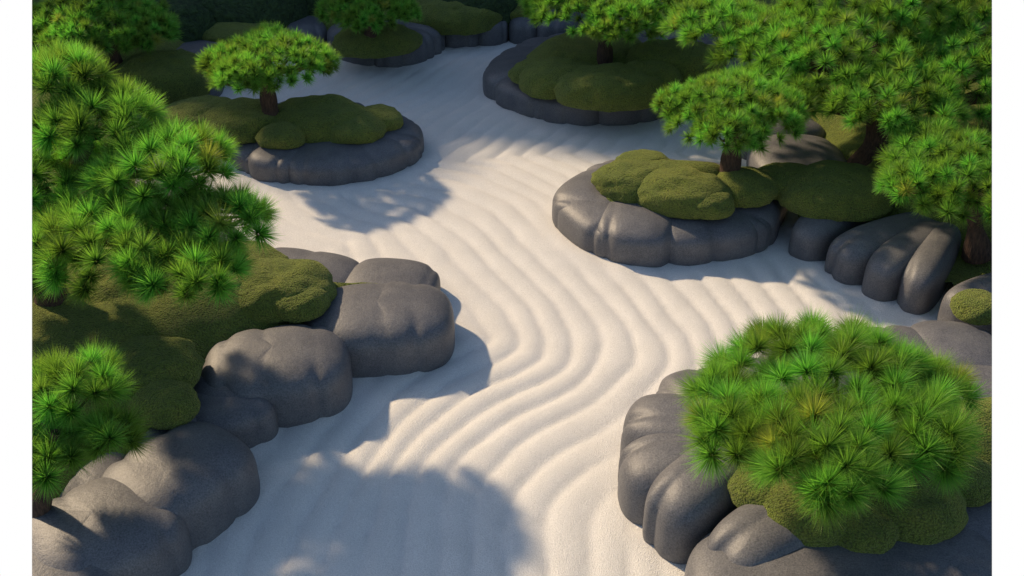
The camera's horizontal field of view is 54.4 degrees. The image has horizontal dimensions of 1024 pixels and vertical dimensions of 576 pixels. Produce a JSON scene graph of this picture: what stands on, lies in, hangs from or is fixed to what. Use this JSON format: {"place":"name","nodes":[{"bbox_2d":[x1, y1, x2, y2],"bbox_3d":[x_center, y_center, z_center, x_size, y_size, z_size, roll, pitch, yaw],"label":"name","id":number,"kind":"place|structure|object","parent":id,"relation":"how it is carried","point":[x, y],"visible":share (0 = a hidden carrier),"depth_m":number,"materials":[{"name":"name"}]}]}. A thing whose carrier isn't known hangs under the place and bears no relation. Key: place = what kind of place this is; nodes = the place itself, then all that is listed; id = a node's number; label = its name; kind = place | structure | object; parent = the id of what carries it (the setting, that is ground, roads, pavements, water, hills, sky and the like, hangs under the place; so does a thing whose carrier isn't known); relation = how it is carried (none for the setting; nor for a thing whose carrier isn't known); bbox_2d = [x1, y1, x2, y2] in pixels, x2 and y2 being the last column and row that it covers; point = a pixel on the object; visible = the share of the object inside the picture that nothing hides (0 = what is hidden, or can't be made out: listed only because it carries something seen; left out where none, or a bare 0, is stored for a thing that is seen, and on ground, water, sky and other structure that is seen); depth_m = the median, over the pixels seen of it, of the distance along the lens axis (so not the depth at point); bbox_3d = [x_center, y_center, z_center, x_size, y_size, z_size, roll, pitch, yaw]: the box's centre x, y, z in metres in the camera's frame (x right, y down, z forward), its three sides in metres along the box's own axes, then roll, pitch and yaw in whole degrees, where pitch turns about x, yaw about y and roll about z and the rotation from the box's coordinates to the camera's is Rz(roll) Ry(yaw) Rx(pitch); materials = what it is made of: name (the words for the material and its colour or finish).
{"place":"outdoors","nodes":[
{"label":"outdoors","id":0,"kind":"place"},
{"bbox_2d":[192,20,342,115],"bbox_3d":[-2.492,-2.112,10.325,1.548,1.133,1.653,0,32,0],"label":"pine","id":1,"kind":"object","parent":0,"point":[222,67],"depth_m":9.94,"materials":[{"name":"green plant"}]},
{"bbox_2d":[649,66,821,171],"bbox_3d":[1.990,-1.370,8.970,1.566,1.175,1.564,0,32,0],"label":"pine","id":2,"kind":"object","parent":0,"point":[686,96],"depth_m":8.57,"materials":[{"name":"green plant"}]},
{"label":"ground","id":3,"kind":"structure","parent":0,"visible":0},
{"bbox_2d":[32,0,388,497],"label":"bank moss","id":4,"kind":"object","parent":3,"relation":"on","point":[205,327],"visible":0.04,"depth_m":7.04,"materials":[{"name":"green plant"}]},
{"bbox_2d":[32,338,159,517],"bbox_3d":[-2.517,0.877,5.611,1.137,1.124,1.036,0,32,0],"label":"pine","id":5,"kind":"object","parent":4,"relation":"on","point":[62,375],"depth_m":5.44,"materials":[{"name":"green plant"}]},
{"bbox_2d":[32,0,183,71],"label":"pine","id":6,"kind":"object","parent":4,"relation":"on","point":[76,18],"depth_m":10.95,"materials":[{"name":"green plant"}]},
{"bbox_2d":[32,36,285,311],"bbox_3d":[-2.628,-0.435,6.571,2.512,2.099,1.730,12,34,19],"label":"pine","id":7,"kind":"object","parent":4,"relation":"on","point":[193,206],"depth_m":6.28,"materials":[{"name":"green plant"}]},
{"bbox_2d":[61,240,336,429],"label":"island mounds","id":8,"kind":"object","parent":4,"relation":"on","point":[278,287],"visible":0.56,"depth_m":7.15,"materials":[{"name":"green plant"}]},
{"bbox_2d":[176,43,259,87],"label":"bank rocks","id":9,"kind":"object","parent":3,"relation":"on","point":[195,48],"visible":0.05,"depth_m":12.61,"materials":[{"name":"stone"}]},
{"bbox_2d":[32,282,454,575],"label":"stones","id":10,"kind":"object","parent":3,"relation":"on","point":[176,499],"visible":0.77,"depth_m":6.50,"materials":[{"name":"stone"}]},
{"bbox_2d":[181,16,326,82],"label":"bank stones","id":11,"kind":"object","parent":3,"relation":"on","point":[313,26],"visible":0.16,"depth_m":13.38,"materials":[{"name":"stone"}]},
{"bbox_2d":[113,110,440,289],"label":"bank stones","id":12,"kind":"object","parent":3,"relation":"on","point":[342,268],"visible":0.06,"depth_m":8.21,"materials":[{"name":"stone"}]},
{"bbox_2d":[230,101,423,185],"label":"stones","id":13,"kind":"object","parent":3,"relation":"on","point":[388,153],"visible":0.54,"depth_m":10.13,"materials":[{"name":"stone"}]},
{"bbox_2d":[161,94,403,149],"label":"island mounds","id":14,"kind":"object","parent":13,"relation":"on","point":[295,122],"visible":0.97,"depth_m":10.36,"materials":[{"name":"green plant"}]},
{"bbox_2d":[106,0,558,105],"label":"bank mounds","id":15,"kind":"object","parent":3,"relation":"on","point":[175,75],"visible":0.49,"depth_m":12.56,"materials":[{"name":"green plant"}]},
{"bbox_2d":[312,0,422,37],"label":"pine","id":16,"kind":"object","parent":15,"relation":"on","point":[363,12],"depth_m":12.06,"materials":[{"name":"green plant"}]},
{"bbox_2d":[327,19,444,67],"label":"stones","id":17,"kind":"object","parent":3,"relation":"on","point":[432,45],"visible":0.27,"depth_m":13.20,"materials":[{"name":"stone"}]},
{"bbox_2d":[445,7,588,47],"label":"stones","id":18,"kind":"object","parent":3,"relation":"on","point":[521,30],"visible":0.25,"depth_m":13.70,"materials":[{"name":"stone"}]},
{"bbox_2d":[164,23,953,575],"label":"raked sand","id":19,"kind":"structure","parent":3,"relation":"on","point":[490,447],"depth_m":7.66,"materials":[{"name":"sand"}]},
{"bbox_2d":[169,84,224,104],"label":"flat bank stones","id":20,"kind":"object","parent":19,"relation":"on","point":[214,92],"visible":0.07,"depth_m":12.12,"materials":[{"name":"stone"}]},
{"bbox_2d":[156,0,584,41],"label":"shrubs","id":21,"kind":"object","parent":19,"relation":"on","point":[198,19],"visible":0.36,"depth_m":13.10,"materials":[{"name":"green plant"}]},
{"bbox_2d":[483,33,681,125],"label":"stones","id":22,"kind":"object","parent":3,"relation":"on","point":[502,89],"visible":0.16,"depth_m":11.56,"materials":[{"name":"stone"}]},
{"bbox_2d":[526,28,641,64],"bbox_3d":[0.994,-2.907,12.379,1.980,0.405,2.160,0,32,0],"label":"moss mound","id":23,"kind":"object","parent":22,"relation":"on","point":[582,48],"visible":0.35,"depth_m":12.05,"materials":[{"name":"green plant"}]},
{"bbox_2d":[514,0,685,64],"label":"pine","id":24,"kind":"object","parent":22,"relation":"on","point":[537,11],"depth_m":10.72,"materials":[{"name":"green plant"}]},
{"bbox_2d":[508,38,726,112],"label":"island mounds","id":25,"kind":"object","parent":22,"relation":"on","point":[640,75],"visible":0.96,"depth_m":11.18,"materials":[{"name":"green plant"}]},
{"bbox_2d":[552,159,786,267],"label":"stones","id":26,"kind":"object","parent":3,"relation":"on","point":[587,216],"visible":0.48,"depth_m":8.76,"materials":[{"name":"stone"}]},
{"bbox_2d":[605,160,719,201],"bbox_3d":[1.492,-0.975,9.251,1.620,0.398,1.080,0,32,0],"label":"moss","id":27,"kind":"object","parent":26,"relation":"on","point":[709,167],"visible":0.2,"depth_m":9.15,"materials":[{"name":"green plant"}]},
{"bbox_2d":[591,149,778,219],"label":"island mounds","id":28,"kind":"object","parent":26,"relation":"on","point":[680,192],"visible":0.97,"depth_m":8.86,"materials":[{"name":"green plant"}]},
{"bbox_2d":[617,369,803,566],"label":"stones","id":29,"kind":"object","parent":3,"relation":"on","point":[670,508],"visible":0.34,"depth_m":5.80,"materials":[{"name":"stone"}]},
{"bbox_2d":[620,0,846,167],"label":"bank stones","id":30,"kind":"object","parent":3,"relation":"on","point":[813,146],"visible":0.12,"depth_m":10.06,"materials":[{"name":"stone"}]},
{"bbox_2d":[684,365,991,575],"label":"stones","id":31,"kind":"object","parent":3,"relation":"on","point":[966,550],"visible":0.2,"depth_m":5.36,"materials":[{"name":"stone"}]},
{"bbox_2d":[698,0,991,471],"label":"bank moss","id":32,"kind":"object","parent":3,"relation":"on","point":[847,143],"visible":0.08,"depth_m":9.61,"materials":[{"name":"green plant"}]},
{"bbox_2d":[655,0,991,165],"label":"pine","id":33,"kind":"object","parent":32,"relation":"on","point":[782,23],"depth_m":9.01,"materials":[{"name":"green plant"}]},
{"bbox_2d":[727,160,991,553],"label":"bank mounds","id":34,"kind":"object","parent":32,"relation":"on","point":[837,191],"visible":0.59,"depth_m":5.67,"materials":[{"name":"green plant"}]},
{"bbox_2d":[668,304,990,536],"bbox_3d":[1.762,0.839,5.476,1.874,1.233,1.902,0,32,0],"label":"pine","id":35,"kind":"object","parent":34,"relation":"on","point":[772,431],"depth_m":5.09,"materials":[{"name":"green plant"}]},
{"bbox_2d":[871,110,991,264],"bbox_3d":[3.678,-0.733,8.113,1.676,1.128,1.749,0,32,0],"label":"pine","id":36,"kind":"object","parent":32,"relation":"on","point":[900,175],"depth_m":7.81,"materials":[{"name":"green plant"}]},
{"bbox_2d":[737,320,991,410],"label":"island stones","id":37,"kind":"object","parent":3,"relation":"on","point":[967,342],"visible":0.15,"depth_m":7.08,"materials":[{"name":"stone"}]},
{"bbox_2d":[788,212,991,334],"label":"border stones","id":38,"kind":"object","parent":3,"relation":"on","point":[906,260],"visible":0.73,"depth_m":8.31,"materials":[{"name":"stone"}]}
]}

